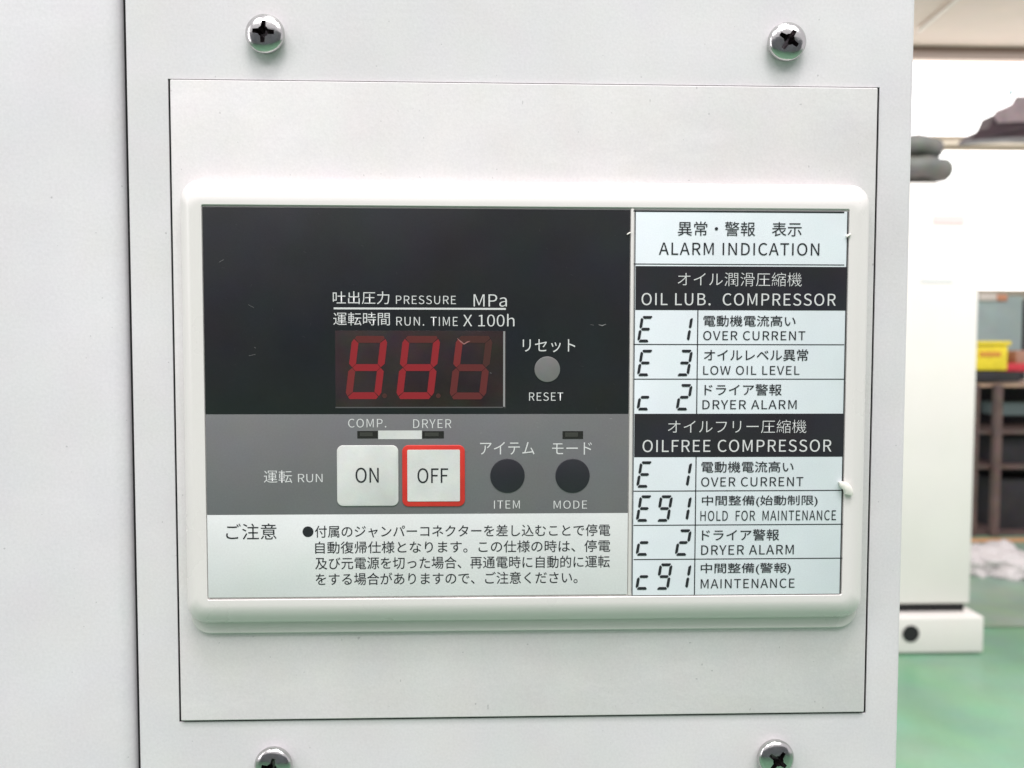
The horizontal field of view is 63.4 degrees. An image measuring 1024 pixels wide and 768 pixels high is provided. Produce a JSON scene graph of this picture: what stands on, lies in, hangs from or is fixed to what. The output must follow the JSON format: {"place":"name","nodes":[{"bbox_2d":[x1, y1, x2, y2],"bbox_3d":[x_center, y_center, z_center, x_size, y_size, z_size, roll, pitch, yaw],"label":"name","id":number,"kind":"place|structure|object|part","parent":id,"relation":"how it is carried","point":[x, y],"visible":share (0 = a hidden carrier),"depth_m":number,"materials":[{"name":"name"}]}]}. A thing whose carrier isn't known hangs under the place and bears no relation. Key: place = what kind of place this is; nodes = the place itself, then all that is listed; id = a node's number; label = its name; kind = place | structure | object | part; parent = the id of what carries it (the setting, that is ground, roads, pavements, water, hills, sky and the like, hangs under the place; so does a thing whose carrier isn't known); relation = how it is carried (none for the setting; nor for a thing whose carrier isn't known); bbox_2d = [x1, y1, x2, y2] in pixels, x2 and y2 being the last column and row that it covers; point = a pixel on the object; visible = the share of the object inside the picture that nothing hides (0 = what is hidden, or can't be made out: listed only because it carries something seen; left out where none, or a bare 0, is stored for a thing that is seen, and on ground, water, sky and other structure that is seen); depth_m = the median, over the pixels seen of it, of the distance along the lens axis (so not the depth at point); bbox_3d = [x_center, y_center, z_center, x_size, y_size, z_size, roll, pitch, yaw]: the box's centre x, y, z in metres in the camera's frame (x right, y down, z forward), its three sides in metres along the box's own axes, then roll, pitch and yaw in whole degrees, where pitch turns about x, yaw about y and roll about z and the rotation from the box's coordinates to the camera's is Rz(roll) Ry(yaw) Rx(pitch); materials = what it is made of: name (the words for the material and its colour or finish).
{"place":"outdoors","nodes":[
{"label":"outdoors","id":0,"kind":"place"},
{"bbox_2d":[896,535,1023,767],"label":"floor","id":1,"kind":"structure","parent":0,"point":[960,710],"depth_m":2.80,"materials":[{"name":"green paint"}]},
{"bbox_2d":[0,0,913,767],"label":"compressor cabinet","id":2,"kind":"object","parent":1,"relation":"on","point":[124,124],"visible":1,"depth_m":0.20,"materials":[{"name":"white metal"}]},
{"bbox_3d":[-0.569,0.340,0.197,0.955,1.570,0.003,0,3,-2],"label":"door","id":3,"kind":"part","parent":2,"relation":"part of","materials":[{"name":"white paint"}]},
{"bbox_2d":[245,14,284,53],"bbox_3d":[-0.057,-0.080,0.190,0.009,0.009,0.003,4,1,0],"label":"screw","id":4,"kind":"object","parent":2,"relation":"attached to","point":[264,33],"visible":1,"depth_m":0.19,"materials":[{"name":"silver metal"}]},
{"bbox_2d":[254,746,291,767],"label":"screw","id":5,"kind":"object","parent":2,"relation":"attached to","point":[273,757],"visible":1,"depth_m":0.20,"materials":[{"name":"silver metal"}]},
{"bbox_2d":[180,180,868,632],"bbox_3d":[0.004,0.006,0.194,0.160,0.106,0.006,0,3,-2],"label":"control panel","id":6,"kind":"object","parent":2,"relation":"attached to","point":[408,406],"visible":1,"depth_m":0.19,"materials":[{"name":"beige plastic"}]},
{"bbox_2d":[632,210,848,594],"bbox_3d":[0.053,0.005,0.193,0.051,0.090,0.001,0,3,-2],"label":"alarm list sticker","id":7,"kind":"object","parent":6,"relation":"attached to","point":[739,376],"visible":1,"depth_m":0.19,"materials":[{"name":"white plastic"}]},
{"bbox_2d":[757,739,793,767],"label":"screw","id":8,"kind":"object","parent":2,"relation":"attached to","point":[775,753],"visible":1,"depth_m":0.20,"materials":[{"name":"silver metal"}]},
{"bbox_2d":[767,22,805,61],"bbox_3d":[0.065,-0.080,0.194,0.009,0.009,0.003,33,4,-2],"label":"screw","id":9,"kind":"object","parent":2,"relation":"attached to","point":[786,41],"visible":1,"depth_m":0.19,"materials":[{"name":"silver metal"}]},
{"bbox_2d":[899,183,983,652],"bbox_3d":[1.439,0.118,3.630,0.808,1.841,0.852,0,3,-2],"label":"white machine","id":10,"kind":"object","parent":1,"relation":"on","point":[936,615],"visible":0.36,"depth_m":3.26,"materials":[{"name":"paint"}]},
{"bbox_2d":[910,134,953,182],"bbox_3d":[1.577,-0.916,3.411,0.459,0.175,0.272,0,3,-2],"label":"coiled hose","id":11,"kind":"object","parent":10,"relation":"on","point":[928,164],"visible":0.4,"depth_m":3.30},
{"bbox_2d":[970,547,993,577],"bbox_3d":[2.455,0.972,4.506,0.251,0.202,0.397,0,3,-2],"label":"plastic bag","id":12,"kind":"object","parent":1,"relation":"on","point":[977,569],"visible":0.13,"depth_m":4.35,"materials":[{"name":"grey plastic"}]},
{"bbox_2d":[971,380,1023,535],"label":"storage rack","id":13,"kind":"object","parent":1,"relation":"on","point":[996,424],"visible":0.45,"depth_m":5.26,"materials":[{"name":"brown metal"}]},
{"bbox_2d":[976,371,1020,380],"bbox_3d":[3.065,-0.054,5.404,0.321,0.062,0.300,0,3,-2],"label":"black tray","id":14,"kind":"object","parent":13,"relation":"on","point":[995,376],"visible":0.41,"depth_m":5.25,"materials":[{"name":"black plastic"}]},
{"bbox_2d":[976,341,1010,370],"bbox_3d":[3.030,-0.185,5.404,0.255,0.187,0.305,0,3,-2],"label":"yellow bin","id":15,"kind":"object","parent":14,"relation":"on","point":[991,355],"visible":0.51,"depth_m":5.27,"materials":[{"name":"plastic"}]},
{"bbox_2d":[1000,363,1023,371],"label":"red tray","id":16,"kind":"object","parent":14,"relation":"on","point":[1015,367],"visible":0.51,"depth_m":5.29,"materials":[{"name":"red plastic"}]},
{"bbox_2d":[1007,350,1023,362],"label":"brown carton","id":17,"kind":"object","parent":16,"relation":"on","point":[1015,356],"visible":0.49,"depth_m":5.32,"materials":[{"name":"brown cardboard"}]},
{"bbox_2d":[981,401,1023,415],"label":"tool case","id":18,"kind":"object","parent":13,"relation":"on","point":[1013,408],"visible":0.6,"depth_m":5.58,"materials":[{"name":"grey"}]},
{"bbox_2d":[971,538,1023,541],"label":"floor line","id":19,"kind":"object","parent":1,"relation":"on","point":[996,539],"depth_m":5.18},
{"bbox_2d":[977,296,1023,379],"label":"green cabinet","id":20,"kind":"object","parent":1,"relation":"on","point":[1000,320],"visible":0.12,"depth_m":6.51,"materials":[{"name":"grey metal"}]},
{"bbox_2d":[978,293,996,300],"bbox_3d":[3.718,-0.685,6.627,0.139,0.060,0.300,0,3,-2],"label":"parts box","id":21,"kind":"object","parent":20,"relation":"on","point":[987,296],"visible":0.48,"depth_m":6.48,"materials":[{"name":"beige cardboard"}]},
{"bbox_2d":[996,294,1007,300],"bbox_3d":[3.832,-0.681,6.631,0.082,0.052,0.300,0,3,-2],"label":"parts box","id":22,"kind":"object","parent":20,"relation":"on","point":[1002,297],"visible":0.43,"depth_m":6.48,"materials":[{"name":"brown cardboard"}]},
{"bbox_2d":[913,0,1023,62],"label":"ceiling","id":23,"kind":"structure","parent":0,"point":[979,23],"depth_m":8.12,"materials":[{"name":"beige paint"}]},
{"bbox_2d":[917,0,958,31],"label":"conduit","id":24,"kind":"object","parent":23,"relation":"attached to","point":[938,14],"visible":1,"depth_m":7.77,"materials":[{"name":"beige metal"}]},
{"bbox_2d":[913,46,1023,60],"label":"roof beam","id":25,"kind":"structure","parent":23,"relation":"attached to","point":[965,53],"depth_m":8.75,"materials":[{"name":"brown"}]},
{"bbox_2d":[957,89,1023,145],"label":"cloth","id":26,"kind":"object","parent":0,"point":[1005,124],"visible":1,"depth_m":7.24,"materials":[{"name":"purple fabric"}]},
{"bbox_2d":[964,542,1023,626],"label":"walkway","id":27,"kind":"structure","parent":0,"point":[996,602],"depth_m":3.94,"materials":[{"name":"green paint"}]},
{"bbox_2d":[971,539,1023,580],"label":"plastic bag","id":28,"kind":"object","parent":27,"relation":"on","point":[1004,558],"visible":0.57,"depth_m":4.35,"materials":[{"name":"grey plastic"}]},
{"bbox_2d":[976,472,1023,528],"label":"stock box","id":29,"kind":"object","parent":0,"point":[1012,501],"visible":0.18,"depth_m":5.41,"materials":[{"name":"black plastic"}]},
{"bbox_2d":[978,434,1023,462],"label":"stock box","id":30,"kind":"object","parent":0,"point":[1012,448],"visible":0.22,"depth_m":5.39,"materials":[{"name":"black plastic"}]},
{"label":"wall","id":31,"kind":"structure","parent":0,"visible":0},
{"bbox_2d":[911,62,1023,135],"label":"window","id":32,"kind":"structure","parent":31,"relation":"attached to","point":[956,99],"depth_m":9.20,"materials":[{"name":"white glass"}]},
{"bbox_2d":[927,135,1023,145],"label":"cross beam","id":33,"kind":"structure","parent":32,"relation":"attached to","point":[950,140],"depth_m":9.10,"materials":[{"name":"beige metal"}]},
{"bbox_2d":[937,145,1023,294],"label":"window","id":34,"kind":"structure","parent":31,"relation":"attached to","point":[996,173],"depth_m":9.28,"materials":[{"name":"white glass"}]}
]}

